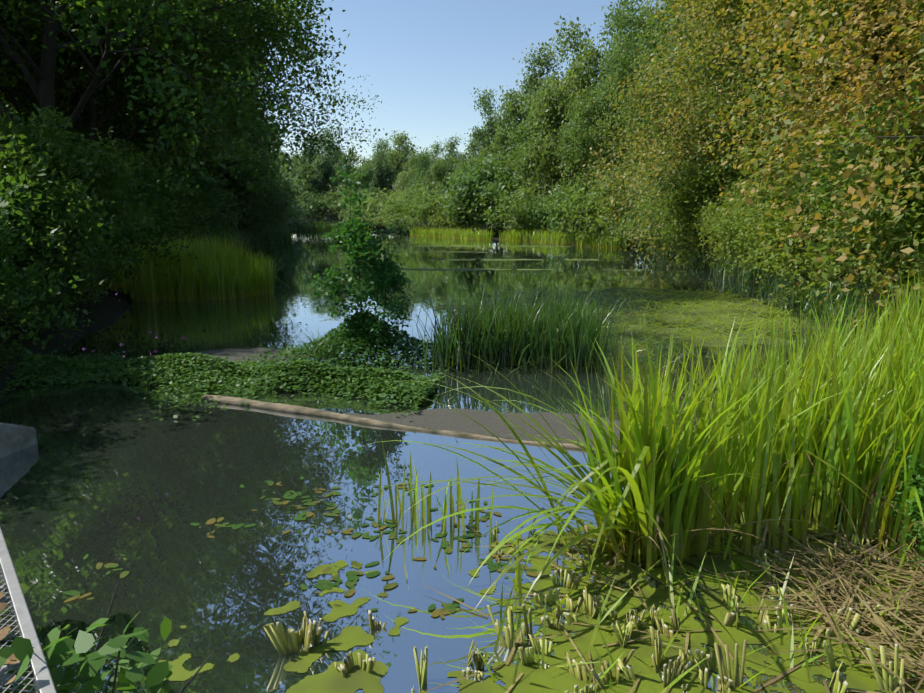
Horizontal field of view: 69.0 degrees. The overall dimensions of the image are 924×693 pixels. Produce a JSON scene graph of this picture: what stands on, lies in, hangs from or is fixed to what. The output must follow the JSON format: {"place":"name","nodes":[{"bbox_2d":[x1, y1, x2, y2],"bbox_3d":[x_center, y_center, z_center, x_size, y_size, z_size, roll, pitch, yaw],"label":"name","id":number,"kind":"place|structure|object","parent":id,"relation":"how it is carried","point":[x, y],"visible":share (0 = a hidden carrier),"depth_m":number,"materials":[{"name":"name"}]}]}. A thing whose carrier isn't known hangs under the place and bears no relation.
{"place":"outdoors","nodes":[
{"label":"outdoors","id":0,"kind":"place"},
{"bbox_2d":[295,220,360,230],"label":"reeds","id":1,"kind":"object","parent":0,"point":[322,226],"visible":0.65,"depth_m":119.06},
{"bbox_2d":[139,531,670,692],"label":"lily pads","id":2,"kind":"object","parent":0,"point":[331,679],"visible":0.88,"depth_m":4.74,"materials":[{"name":"plant"}]},
{"bbox_2d":[135,0,682,213],"label":"sky","id":3,"kind":"structure","parent":0,"point":[424,60],"materials":[{"name":"blue"}]},
{"bbox_2d":[0,215,920,394],"bbox_3d":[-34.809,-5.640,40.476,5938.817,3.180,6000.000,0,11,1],"label":"ground","id":4,"kind":"structure","parent":0,"point":[109,307],"depth_m":18.58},
{"bbox_2d":[0,422,36,457],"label":"bridge abutment","id":5,"kind":"object","parent":4,"relation":"on","point":[14,438],"visible":0.5,"depth_m":8.64,"materials":[{"name":"concrete"}]},
{"bbox_2d":[0,527,56,692],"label":"walkway frame","id":6,"kind":"object","parent":4,"relation":"on","point":[42,680],"visible":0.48,"depth_m":2.53,"materials":[{"name":"metal"}]},
{"bbox_2d":[0,567,38,692],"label":"walkway grating","id":7,"kind":"object","parent":6,"relation":"on","point":[8,657],"visible":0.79,"depth_m":2.28,"materials":[{"name":"metal"}]},
{"bbox_2d":[0,612,173,692],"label":"leafy plant","id":8,"kind":"object","parent":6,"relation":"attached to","point":[56,651],"depth_m":2.55,"materials":[{"name":"plant"}]},
{"bbox_2d":[52,581,215,692],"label":"plant stems","id":9,"kind":"object","parent":6,"relation":"on","point":[117,664],"visible":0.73,"depth_m":2.77,"materials":[{"name":"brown plant"}]},
{"bbox_2d":[0,158,104,367],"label":"bush","id":10,"kind":"object","parent":4,"relation":"on","point":[5,240],"visible":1,"depth_m":11.16,"materials":[{"name":"green plant"}]},
{"bbox_2d":[0,242,110,359],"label":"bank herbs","id":11,"kind":"object","parent":4,"relation":"on","point":[18,315],"visible":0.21,"depth_m":16.58,"materials":[{"name":"green plant"}]},
{"bbox_2d":[0,132,138,345],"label":"bush","id":12,"kind":"object","parent":4,"relation":"on","point":[63,201],"visible":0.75,"depth_m":14.81,"materials":[{"name":"green plant"}]},
{"bbox_2d":[0,132,142,310],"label":"bush","id":13,"kind":"object","parent":4,"relation":"on","point":[138,235],"visible":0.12,"depth_m":17.86,"materials":[{"name":"green plant"}]},
{"bbox_2d":[0,91,156,289],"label":"bush","id":14,"kind":"object","parent":4,"relation":"on","point":[58,129],"visible":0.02,"depth_m":22.23,"materials":[{"name":"green plant"}]},
{"bbox_2d":[0,103,171,302],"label":"bush","id":15,"kind":"object","parent":4,"relation":"on","point":[101,172],"visible":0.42,"depth_m":17.20,"materials":[{"name":"green plant"}]},
{"bbox_2d":[0,124,200,302],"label":"bush","id":16,"kind":"object","parent":4,"relation":"on","point":[158,215],"visible":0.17,"depth_m":22.38,"materials":[{"name":"green plant"}]},
{"bbox_2d":[0,0,282,186],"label":"tree","id":17,"kind":"object","parent":4,"relation":"on","point":[82,122],"visible":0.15,"depth_m":38.57,"materials":[{"name":"green plant"}]},
{"bbox_2d":[0,0,332,254],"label":"tree","id":18,"kind":"object","parent":4,"relation":"on","point":[43,89],"visible":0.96,"depth_m":23.39,"materials":[{"name":"green plant"}]},
{"bbox_2d":[0,0,349,184],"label":"tree","id":19,"kind":"object","parent":4,"relation":"on","point":[94,96],"visible":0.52,"depth_m":33.13,"materials":[{"name":"green plant"}]},
{"bbox_2d":[93,232,283,301],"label":"reeds","id":20,"kind":"object","parent":4,"relation":"on","point":[234,292],"visible":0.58,"depth_m":24.16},
{"bbox_2d":[0,0,377,246],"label":"tree","id":21,"kind":"object","parent":4,"relation":"on","point":[274,97],"visible":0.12,"depth_m":39.55,"materials":[{"name":"green plant"}]},
{"bbox_2d":[101,81,309,245],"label":"tree","id":22,"kind":"object","parent":4,"relation":"on","point":[278,198],"visible":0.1,"depth_m":63.70,"materials":[{"name":"green plant"}]},
{"bbox_2d":[56,0,392,241],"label":"tree","id":23,"kind":"object","parent":4,"relation":"on","point":[251,156],"visible":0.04,"depth_m":49.25,"materials":[{"name":"green plant"}]},
{"bbox_2d":[188,154,268,235],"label":"bush","id":24,"kind":"object","parent":4,"relation":"on","point":[239,197],"visible":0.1,"depth_m":59.27,"materials":[{"name":"green plant"}]},
{"bbox_2d":[200,108,300,231],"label":"tree","id":25,"kind":"object","parent":4,"relation":"on","point":[270,173],"visible":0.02,"depth_m":62.66,"materials":[{"name":"green plant"}]},
{"bbox_2d":[270,153,322,222],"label":"tree","id":26,"kind":"object","parent":4,"relation":"on","point":[296,168],"visible":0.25,"depth_m":134.83,"materials":[{"name":"green plant"}]},
{"bbox_2d":[301,135,343,221],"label":"tree","id":27,"kind":"object","parent":4,"relation":"on","point":[321,183],"visible":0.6,"depth_m":135.96,"materials":[{"name":"green plant"}]},
{"bbox_2d":[304,191,343,222],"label":"bush","id":28,"kind":"object","parent":4,"relation":"on","point":[324,200],"visible":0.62,"depth_m":130.19,"materials":[{"name":"green plant"}]},
{"bbox_2d":[317,145,362,221],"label":"tree","id":29,"kind":"object","parent":4,"relation":"on","point":[333,185],"visible":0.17,"depth_m":136.69,"materials":[{"name":"green plant"}]},
{"bbox_2d":[295,158,401,336],"bbox_3d":[-2.222,-1.877,14.219,2.217,4.000,2.181,-8,14,-36],"label":"alder sapling","id":30,"kind":"object","parent":4,"relation":"on","point":[355,250],"visible":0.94,"depth_m":13.82,"materials":[{"name":"green plant"}]},
{"bbox_2d":[337,161,380,223],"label":"tree","id":31,"kind":"object","parent":4,"relation":"on","point":[365,180],"visible":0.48,"depth_m":122.28,"materials":[{"name":"green plant"}]},
{"bbox_2d":[334,219,417,352],"bbox_3d":[-1.725,-1.214,13.956,1.663,2.800,1.636,6,13,28],"label":"alder sapling","id":32,"kind":"object","parent":4,"relation":"on","point":[400,281],"visible":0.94,"depth_m":13.87,"materials":[{"name":"green plant"}]},
{"bbox_2d":[363,145,398,217],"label":"tree","id":33,"kind":"object","parent":4,"relation":"on","point":[382,174],"visible":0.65,"depth_m":125.02,"materials":[{"name":"green plant"}]},
{"bbox_2d":[357,188,408,229],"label":"bush","id":34,"kind":"object","parent":4,"relation":"on","point":[373,209],"visible":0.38,"depth_m":110.66,"materials":[{"name":"green plant"}]},
{"bbox_2d":[379,187,426,231],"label":"bush","id":35,"kind":"object","parent":4,"relation":"on","point":[395,208],"visible":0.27,"depth_m":102.50,"materials":[{"name":"green plant"}]},
{"bbox_2d":[384,152,427,225],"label":"tree","id":36,"kind":"object","parent":4,"relation":"on","point":[402,177],"visible":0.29,"depth_m":115.96,"materials":[{"name":"green plant"}]},
{"bbox_2d":[371,129,446,194],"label":"tree","id":37,"kind":"object","parent":4,"relation":"on","point":[398,154],"visible":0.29,"depth_m":131.37,"materials":[{"name":"green plant"}]},
{"bbox_2d":[387,181,440,230],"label":"bush","id":38,"kind":"object","parent":4,"relation":"on","point":[409,208],"visible":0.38,"depth_m":96.59,"materials":[{"name":"green plant"}]},
{"bbox_2d":[404,146,442,225],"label":"tree","id":39,"kind":"object","parent":4,"relation":"on","point":[421,162],"visible":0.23,"depth_m":108.80,"materials":[{"name":"green plant"}]},
{"bbox_2d":[402,183,455,233],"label":"bush","id":40,"kind":"object","parent":4,"relation":"on","point":[427,209],"visible":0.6,"depth_m":92.36,"materials":[{"name":"green plant"}]},
{"bbox_2d":[416,153,462,199],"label":"tree","id":41,"kind":"object","parent":4,"relation":"on","point":[440,170],"visible":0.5,"depth_m":102.65,"materials":[{"name":"green plant"}]},
{"bbox_2d":[437,138,495,229],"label":"tree","id":42,"kind":"object","parent":4,"relation":"on","point":[464,162],"visible":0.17,"depth_m":95.04,"materials":[{"name":"green plant"}]},
{"bbox_2d":[444,195,492,233],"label":"bush","id":43,"kind":"object","parent":4,"relation":"on","point":[469,220],"visible":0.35,"depth_m":84.91,"materials":[{"name":"green plant"}]},
{"bbox_2d":[439,154,507,228],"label":"bush","id":44,"kind":"object","parent":4,"relation":"on","point":[453,184],"visible":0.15,"depth_m":86.31,"materials":[{"name":"green plant"}]},
{"bbox_2d":[432,154,526,229],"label":"bush","id":45,"kind":"object","parent":4,"relation":"on","point":[473,185],"visible":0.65,"depth_m":82.72,"materials":[{"name":"green plant"}]},
{"bbox_2d":[464,86,502,225],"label":"tree","id":46,"kind":"object","parent":4,"relation":"on","point":[482,135],"visible":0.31,"depth_m":97.36,"materials":[{"name":"green plant"}]},
{"bbox_2d":[461,173,538,233],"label":"bush","id":47,"kind":"object","parent":4,"relation":"on","point":[487,211],"visible":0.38,"depth_m":80.09,"materials":[{"name":"green plant"}]},
{"bbox_2d":[466,95,540,228],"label":"tree","id":48,"kind":"object","parent":4,"relation":"on","point":[511,115],"visible":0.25,"depth_m":87.08,"materials":[{"name":"green plant"}]},
{"bbox_2d":[493,179,557,234],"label":"bush","id":49,"kind":"object","parent":4,"relation":"on","point":[514,208],"visible":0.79,"depth_m":74.77,"materials":[{"name":"green plant"}]},
{"bbox_2d":[486,39,566,195],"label":"tree","id":50,"kind":"object","parent":4,"relation":"on","point":[531,82],"visible":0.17,"depth_m":87.09,"materials":[{"name":"green plant"}]},
{"bbox_2d":[483,87,591,229],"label":"tree","id":51,"kind":"object","parent":4,"relation":"on","point":[519,134],"visible":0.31,"depth_m":79.47,"materials":[{"name":"green plant"}]},
{"bbox_2d":[518,186,586,233],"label":"bush","id":52,"kind":"object","parent":4,"relation":"on","point":[541,214],"visible":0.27,"depth_m":72.09,"materials":[{"name":"green plant"}]},
{"bbox_2d":[504,30,621,234],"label":"tree","id":53,"kind":"object","parent":4,"relation":"on","point":[553,107],"visible":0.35,"depth_m":73.58,"materials":[{"name":"green plant"}]},
{"bbox_2d":[525,15,611,188],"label":"tree","id":54,"kind":"object","parent":4,"relation":"on","point":[572,34],"visible":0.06,"depth_m":77.61,"materials":[{"name":"green plant"}]},
{"bbox_2d":[529,173,611,237],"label":"bush","id":55,"kind":"object","parent":4,"relation":"on","point":[562,213],"visible":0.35,"depth_m":65.55,"materials":[{"name":"green plant"}]},
{"bbox_2d":[549,175,622,239],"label":"bush","id":56,"kind":"object","parent":4,"relation":"on","point":[584,210],"visible":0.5,"depth_m":61.97,"materials":[{"name":"green plant"}]},
{"bbox_2d":[542,0,665,224],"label":"tree","id":57,"kind":"object","parent":4,"relation":"on","point":[592,111],"visible":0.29,"depth_m":65.07,"materials":[{"name":"green plant"}]},
{"bbox_2d":[574,163,650,245],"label":"bush","id":58,"kind":"object","parent":4,"relation":"on","point":[601,224],"visible":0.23,"depth_m":57.21,"materials":[{"name":"green plant"}]},
{"bbox_2d":[581,0,662,192],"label":"tree","id":59,"kind":"object","parent":4,"relation":"on","point":[626,3],"visible":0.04,"depth_m":71.71,"materials":[{"name":"green plant"}]},
{"bbox_2d":[584,0,702,215],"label":"tree","id":60,"kind":"object","parent":4,"relation":"on","point":[630,108],"visible":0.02,"depth_m":59.17,"materials":[{"name":"green plant"}]},
{"bbox_2d":[627,170,713,257],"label":"bush","id":61,"kind":"object","parent":4,"relation":"on","point":[665,244],"visible":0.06,"depth_m":43.23,"materials":[{"name":"green plant"}]},
{"bbox_2d":[644,159,740,255],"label":"bush","id":62,"kind":"object","parent":4,"relation":"on","point":[679,187],"visible":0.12,"depth_m":38.93,"materials":[{"name":"green plant"}]},
{"bbox_2d":[597,0,799,186],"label":"tree","id":63,"kind":"object","parent":4,"relation":"on","point":[644,46],"visible":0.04,"depth_m":56.52,"materials":[{"name":"green plant"}]},
{"bbox_2d":[574,0,823,250],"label":"tree","id":64,"kind":"object","parent":4,"relation":"on","point":[650,138],"visible":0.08,"depth_m":50.89,"materials":[{"name":"green plant"}]},
{"bbox_2d":[651,159,780,267],"bbox_3d":[13.731,-7.095,36.439,7.012,6.208,8.934,0,11,-2],"label":"bush","id":65,"kind":"object","parent":4,"relation":"on","point":[697,199],"visible":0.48,"depth_m":36.90,"materials":[{"name":"green plant"}]},
{"bbox_2d":[533,255,923,560],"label":"reeds","id":66,"kind":"object","parent":4,"relation":"on","point":[897,363],"visible":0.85,"depth_m":6.29,"materials":[{"name":"plant"}]},
{"bbox_2d":[638,14,818,245],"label":"tree","id":67,"kind":"object","parent":4,"relation":"on","point":[696,130],"visible":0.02,"depth_m":41.26,"materials":[{"name":"green plant"}]},
{"bbox_2d":[578,232,901,347],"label":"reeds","id":68,"kind":"object","parent":4,"relation":"on","point":[773,281],"visible":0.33,"depth_m":22.61,"materials":[{"name":"plant"}]},
{"bbox_2d":[679,174,818,267],"bbox_3d":[14.406,-5.816,32.932,6.831,5.419,6.792,-11,15,-43],"label":"bush","id":69,"kind":"object","parent":4,"relation":"on","point":[712,241],"visible":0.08,"depth_m":32.82,"materials":[{"name":"green plant"}]},
{"bbox_2d":[582,0,923,267],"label":"tree","id":70,"kind":"object","parent":4,"relation":"on","point":[663,88],"visible":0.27,"depth_m":34.53,"materials":[{"name":"green plant"}]},
{"bbox_2d":[610,391,923,582],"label":"dry reeds","id":71,"kind":"object","parent":4,"relation":"on","point":[872,492],"visible":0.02,"depth_m":6.08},
{"bbox_2d":[684,164,874,277],"bbox_3d":[13.269,-5.120,28.252,7.504,6.265,7.491,3,12,14],"label":"bush","id":72,"kind":"object","parent":4,"relation":"on","point":[741,220],"visible":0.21,"depth_m":28.11,"materials":[{"name":"green plant"}]},
{"bbox_2d":[681,23,923,293],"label":"tree","id":73,"kind":"object","parent":4,"relation":"on","point":[755,170],"visible":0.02,"depth_m":24.51,"materials":[{"name":"green plant"}]},
{"bbox_2d":[684,0,923,335],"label":"tree","id":74,"kind":"object","parent":4,"relation":"on","point":[837,120],"visible":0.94,"depth_m":14.43,"materials":[{"name":"green plant"}]},
{"bbox_2d":[693,0,923,178],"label":"tree","id":75,"kind":"object","parent":4,"relation":"on","point":[733,7],"visible":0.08,"depth_m":25.45,"materials":[{"name":"green plant"}]},
{"bbox_2d":[731,183,907,306],"bbox_3d":[12.296,-3.618,22.316,6.667,5.256,6.561,8,14,35],"label":"bush","id":76,"kind":"object","parent":4,"relation":"on","point":[761,238],"visible":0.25,"depth_m":22.56,"materials":[{"name":"green plant"}]},
{"bbox_2d":[726,0,923,193],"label":"tree","id":77,"kind":"object","parent":4,"relation":"on","point":[780,57],"visible":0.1,"depth_m":24.79,"materials":[{"name":"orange plant"}]},
{"bbox_2d":[750,138,923,350],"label":"bush","id":78,"kind":"object","parent":4,"relation":"on","point":[880,220],"visible":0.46,"depth_m":13.79,"materials":[{"name":"green plant"}]},
{"bbox_2d":[776,33,923,285],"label":"tree","id":79,"kind":"object","parent":4,"relation":"on","point":[901,103],"visible":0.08,"depth_m":18.55,"materials":[{"name":"green plant"}]},
{"bbox_2d":[785,94,923,300],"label":"bush","id":80,"kind":"object","parent":4,"relation":"on","point":[861,186],"visible":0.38,"depth_m":15.58,"materials":[{"name":"green plant"}]},
{"bbox_2d":[875,432,923,588],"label":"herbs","id":81,"kind":"object","parent":4,"relation":"on","point":[916,473],"visible":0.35,"depth_m":5.87,"materials":[{"name":"green plant"}]},
{"bbox_2d":[0,230,923,692],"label":"pond water","id":82,"kind":"structure","parent":0,"point":[100,472],"depth_m":7.58,"materials":[{"name":"liquid"}]},
{"bbox_2d":[81,138,211,244],"bbox_3d":[-16.099,-6.055,30.174,8.894,6.146,6.921,-1,11,-7],"label":"bush","id":83,"kind":"object","parent":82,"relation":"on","point":[153,169],"visible":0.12,"depth_m":28.96,"materials":[{"name":"green plant"}]},
{"bbox_2d":[120,150,221,248],"bbox_3d":[-16.962,-7.275,36.401,8.842,6.155,6.949,9,14,37],"label":"bush","id":84,"kind":"object","parent":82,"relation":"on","point":[187,197],"visible":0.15,"depth_m":36.36,"materials":[{"name":"green plant"}]},
{"bbox_2d":[189,228,252,255],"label":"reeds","id":85,"kind":"object","parent":82,"relation":"on","point":[242,237],"visible":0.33,"depth_m":47.07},
{"bbox_2d":[0,343,447,418],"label":"ground cover plants","id":86,"kind":"object","parent":82,"relation":"on","point":[167,368],"visible":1,"depth_m":11.92,"materials":[{"name":"green plant"}]},
{"bbox_2d":[195,348,310,360],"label":"bank","id":87,"kind":"structure","parent":82,"relation":"on","point":[240,352],"depth_m":14.75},
{"bbox_2d":[223,223,294,248],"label":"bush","id":88,"kind":"object","parent":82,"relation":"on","point":[255,240],"visible":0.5,"depth_m":64.03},
{"bbox_2d":[63,473,583,618],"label":"pondweed leaves","id":89,"kind":"object","parent":82,"relation":"on","point":[353,577],"visible":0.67,"depth_m":6.25,"materials":[{"name":"green plant"}]},
{"bbox_2d":[222,310,475,376],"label":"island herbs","id":90,"kind":"object","parent":82,"relation":"on","point":[368,340],"visible":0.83,"depth_m":13.88,"materials":[{"name":"green plant"}]},
{"bbox_2d":[379,430,421,527],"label":"reeds","id":91,"kind":"object","parent":82,"relation":"on","point":[391,500],"visible":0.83,"depth_m":6.61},
{"bbox_2d":[201,395,617,452],"bbox_3d":[-1.004,1.135,9.765,7.025,0.190,0.264,5,12,22],"label":"floating log","id":92,"kind":"object","parent":82,"relation":"on","point":[295,409],"visible":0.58,"depth_m":10.04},
{"bbox_2d":[376,450,493,533],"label":"young reeds","id":93,"kind":"object","parent":82,"relation":"on","point":[428,500],"visible":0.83,"depth_m":6.70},
{"bbox_2d":[409,226,497,239],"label":"reeds","id":94,"kind":"object","parent":82,"relation":"on","point":[455,233],"visible":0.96,"depth_m":83.46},
{"bbox_2d":[306,245,642,270],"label":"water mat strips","id":95,"kind":"object","parent":82,"relation":"on","point":[469,269],"visible":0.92,"depth_m":43.85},
{"bbox_2d":[402,282,624,376],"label":"reeds","id":96,"kind":"object","parent":82,"relation":"in","point":[556,331],"visible":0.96,"depth_m":13.43,"materials":[{"name":"plant"}]},
{"bbox_2d":[345,408,689,459],"bbox_3d":[0.965,1.127,9.830,5.560,0.001,1.509,4,12,21],"label":"water scum","id":97,"kind":"object","parent":82,"relation":"on","point":[446,419],"visible":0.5,"depth_m":9.88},
{"bbox_2d":[367,356,668,609],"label":"grass clump","id":98,"kind":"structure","parent":82,"relation":"in","point":[583,488],"depth_m":5.71,"materials":[{"name":"plant"}]},
{"bbox_2d":[380,317,710,376],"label":"aquatic plants","id":99,"kind":"object","parent":82,"relation":"in","point":[643,354],"visible":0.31,"depth_m":13.81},
{"bbox_2d":[499,227,633,248],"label":"reeds","id":100,"kind":"object","parent":82,"relation":"on","point":[537,236],"visible":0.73,"depth_m":67.66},
{"bbox_2d":[435,287,816,346],"bbox_3d":[4.839,-1.221,21.688,11.402,0.001,12.702,0,11,1],"label":"algae mat","id":101,"kind":"object","parent":82,"relation":"on","point":[692,313],"visible":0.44,"depth_m":20.04,"materials":[{"name":"plant"}]},
{"bbox_2d":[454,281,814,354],"bbox_3d":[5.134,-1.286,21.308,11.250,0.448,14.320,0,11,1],"label":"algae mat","id":102,"kind":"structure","parent":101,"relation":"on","point":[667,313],"depth_m":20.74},
{"bbox_2d":[488,328,814,573],"bbox_3d":[1.683,0.963,5.773,2.421,2.243,1.915,-10,15,-41],"label":"grass clump","id":103,"kind":"object","parent":82,"relation":"in","point":[636,452],"visible":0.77,"depth_m":5.80,"materials":[{"name":"plant"}]},
{"bbox_2d":[419,488,923,692],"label":"duckweed","id":104,"kind":"object","parent":82,"relation":"on","point":[553,678],"visible":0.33,"depth_m":4.94,"materials":[{"name":"plant"}]},
{"bbox_2d":[264,501,904,692],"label":"reed stumps","id":105,"kind":"object","parent":104,"relation":"on","point":[289,640],"visible":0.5,"depth_m":4.69,"materials":[{"name":"plant"}]},
{"bbox_2d":[420,510,923,692],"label":"cut reeds","id":106,"kind":"object","parent":104,"relation":"on","point":[818,631],"visible":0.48,"depth_m":5.04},
{"bbox_2d":[520,432,824,595],"bbox_3d":[1.819,1.552,6.042,2.272,1.745,1.971,-7,13,-33],"label":"dry reed clump","id":107,"kind":"object","parent":82,"relation":"in","point":[659,520],"visible":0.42,"depth_m":5.88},
{"bbox_2d":[467,489,923,692],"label":"reeds cut stalks","id":108,"kind":"object","parent":82,"relation":"on","point":[518,575],"visible":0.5,"depth_m":5.10,"materials":[{"name":"plant"}]},
{"bbox_2d":[678,324,923,517],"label":"reed clump","id":109,"kind":"object","parent":82,"relation":"on","point":[805,400],"visible":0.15,"depth_m":6.84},
{"bbox_2d":[711,512,923,692],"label":"dry grass pile","id":110,"kind":"object","parent":82,"relation":"on","point":[876,621],"visible":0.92,"depth_m":5.14,"materials":[{"name":"plant"}]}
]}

